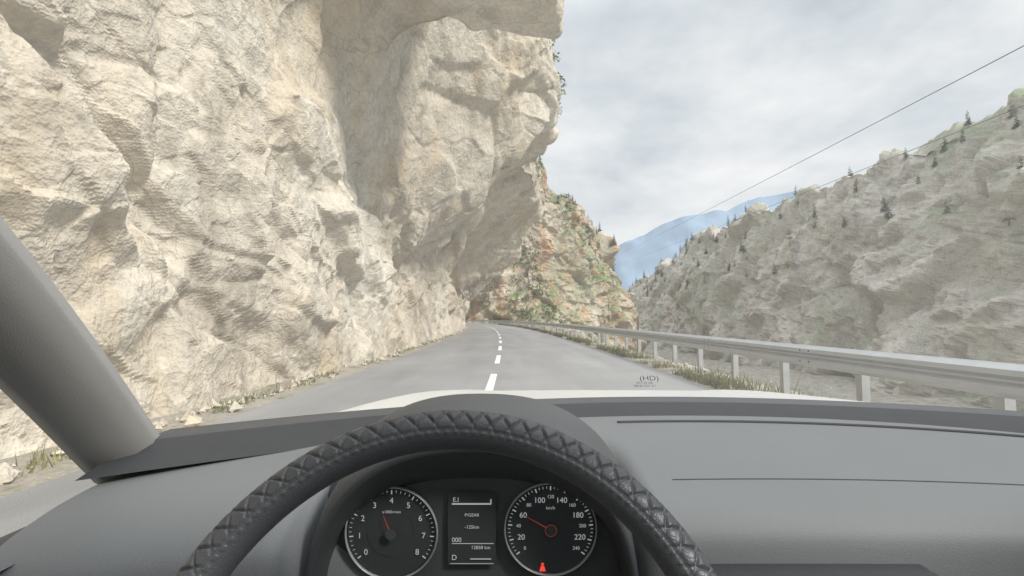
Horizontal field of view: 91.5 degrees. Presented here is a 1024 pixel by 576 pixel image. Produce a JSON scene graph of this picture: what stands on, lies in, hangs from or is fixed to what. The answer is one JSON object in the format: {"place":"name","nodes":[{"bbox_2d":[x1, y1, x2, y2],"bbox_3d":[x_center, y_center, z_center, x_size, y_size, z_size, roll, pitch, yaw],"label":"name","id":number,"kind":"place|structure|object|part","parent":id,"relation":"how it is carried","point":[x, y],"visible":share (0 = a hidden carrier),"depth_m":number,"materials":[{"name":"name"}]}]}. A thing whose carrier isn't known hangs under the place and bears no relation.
{"place":"outdoors","nodes":[
{"label":"outdoors","id":0,"kind":"place"},
{"bbox_2d":[0,0,563,459],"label":"rock cliff","id":1,"kind":"structure","parent":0,"point":[202,202],"depth_m":9.98,"materials":[{"name":"beige stone"}]},
{"bbox_2d":[537,40,566,178],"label":"cliff shrubs","id":2,"kind":"object","parent":1,"relation":"on","point":[564,92],"visible":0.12,"depth_m":30.64,"materials":[{"name":"green plant"}]},
{"bbox_2d":[0,323,711,536],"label":"road","id":3,"kind":"structure","parent":0,"point":[529,360],"depth_m":11.65,"materials":[{"name":"grey asphalt"}]},
{"bbox_2d":[483,325,501,389],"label":"road marking","id":4,"kind":"object","parent":3,"relation":"on","point":[491,382],"visible":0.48,"depth_m":11.81,"materials":[{"name":"paint"}]},
{"bbox_2d":[0,216,1023,571],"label":"car","id":5,"kind":"object","parent":3,"relation":"on","point":[66,388],"visible":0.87,"depth_m":0.70,"materials":[{"name":"white paint"}]},
{"bbox_3d":[-0.560,0.639,-0.164,0.060,0.805,1.750,0,-4,0],"label":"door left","id":6,"kind":"part","parent":5,"relation":"part of","materials":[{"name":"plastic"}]},
{"bbox_2d":[0,416,1023,575],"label":"dashboard","id":7,"kind":"object","parent":5,"relation":"attached to","point":[756,496],"visible":0.56,"depth_m":0.62,"materials":[{"name":"plastic"}]},
{"bbox_2d":[175,410,716,575],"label":"steering wheel","id":8,"kind":"object","parent":7,"relation":"attached to","point":[253,518],"visible":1,"depth_m":0.36,"materials":[{"name":"leather"}]},
{"bbox_2d":[304,394,638,575],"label":"instrument cluster","id":9,"kind":"object","parent":7,"relation":"attached to","point":[454,513],"visible":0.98,"depth_m":0.63,"materials":[{"name":"plastic"}]},
{"bbox_2d":[634,376,657,386],"bbox_3d":[0.263,0.183,0.978,0.048,0.021,0.007,0,-4,0],"label":"windshield mark","id":10,"kind":"object","parent":5,"relation":"attached to","point":[648,382],"visible":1,"depth_m":0.98,"materials":[{"name":"grey"}]},
{"bbox_2d":[0,323,1016,497],"bbox_3d":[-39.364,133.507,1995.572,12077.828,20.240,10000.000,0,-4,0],"label":"ground","id":11,"kind":"structure","parent":0,"point":[843,387],"depth_m":16.21,"materials":[{"name":"beige gravel"}]},
{"bbox_2d":[0,326,830,485],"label":"roadside rubble","id":12,"kind":"object","parent":11,"relation":"on","point":[9,473],"visible":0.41,"depth_m":7.57,"materials":[{"name":"beige stone"}]},
{"bbox_2d":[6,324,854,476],"bbox_3d":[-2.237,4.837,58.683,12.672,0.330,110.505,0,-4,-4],"label":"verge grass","id":13,"kind":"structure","parent":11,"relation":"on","point":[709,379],"depth_m":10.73,"materials":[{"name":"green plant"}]},
{"bbox_2d":[637,316,638,350],"bbox_3d":[5.040,1.920,19.920,0.070,1.560,0.070,0,-4,0],"label":"delineator post","id":14,"kind":"object","parent":11,"relation":"on","point":[637,327],"visible":0.36,"depth_m":19.91,"materials":[{"name":"white plastic"}]},
{"bbox_2d":[465,320,1023,410],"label":"guardrail","id":15,"kind":"object","parent":11,"relation":"on","point":[1001,383],"visible":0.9,"depth_m":6.87,"materials":[{"name":"metal"}]},
{"bbox_2d":[612,45,1023,257],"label":"power line","id":16,"kind":"object","parent":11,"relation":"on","point":[872,124],"visible":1,"depth_m":18.56,"materials":[{"name":"metal"}]},
{"bbox_2d":[465,166,646,351],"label":"distant crag hill","id":17,"kind":"structure","parent":0,"point":[576,272],"depth_m":189.70,"materials":[{"name":"beige stone"}]},
{"bbox_2d":[479,193,582,330],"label":"hillside bushes","id":18,"kind":"object","parent":17,"relation":"on","point":[567,205],"visible":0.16,"depth_m":180.39,"materials":[{"name":"green plant"}]},
{"bbox_2d":[613,187,821,290],"bbox_3d":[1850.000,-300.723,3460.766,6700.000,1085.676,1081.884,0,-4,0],"label":"blue mountain hill","id":19,"kind":"structure","parent":0,"point":[630,266],"depth_m":3776.59,"materials":[{"name":"blue stone"}]},
{"bbox_2d":[540,0,1023,244],"label":"sky","id":20,"kind":"structure","parent":0,"point":[671,110],"materials":[{"name":"white"}]},
{"bbox_2d":[627,87,1023,410],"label":"rocky hillside","id":21,"kind":"structure","parent":0,"point":[919,272],"depth_m":136.06,"materials":[{"name":"grey stone"}]},
{"bbox_2d":[539,102,1023,296],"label":"distant pine trees","id":22,"kind":"object","parent":21,"relation":"on","point":[967,122],"visible":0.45,"depth_m":177.12,"materials":[{"name":"green plant"}]}
]}

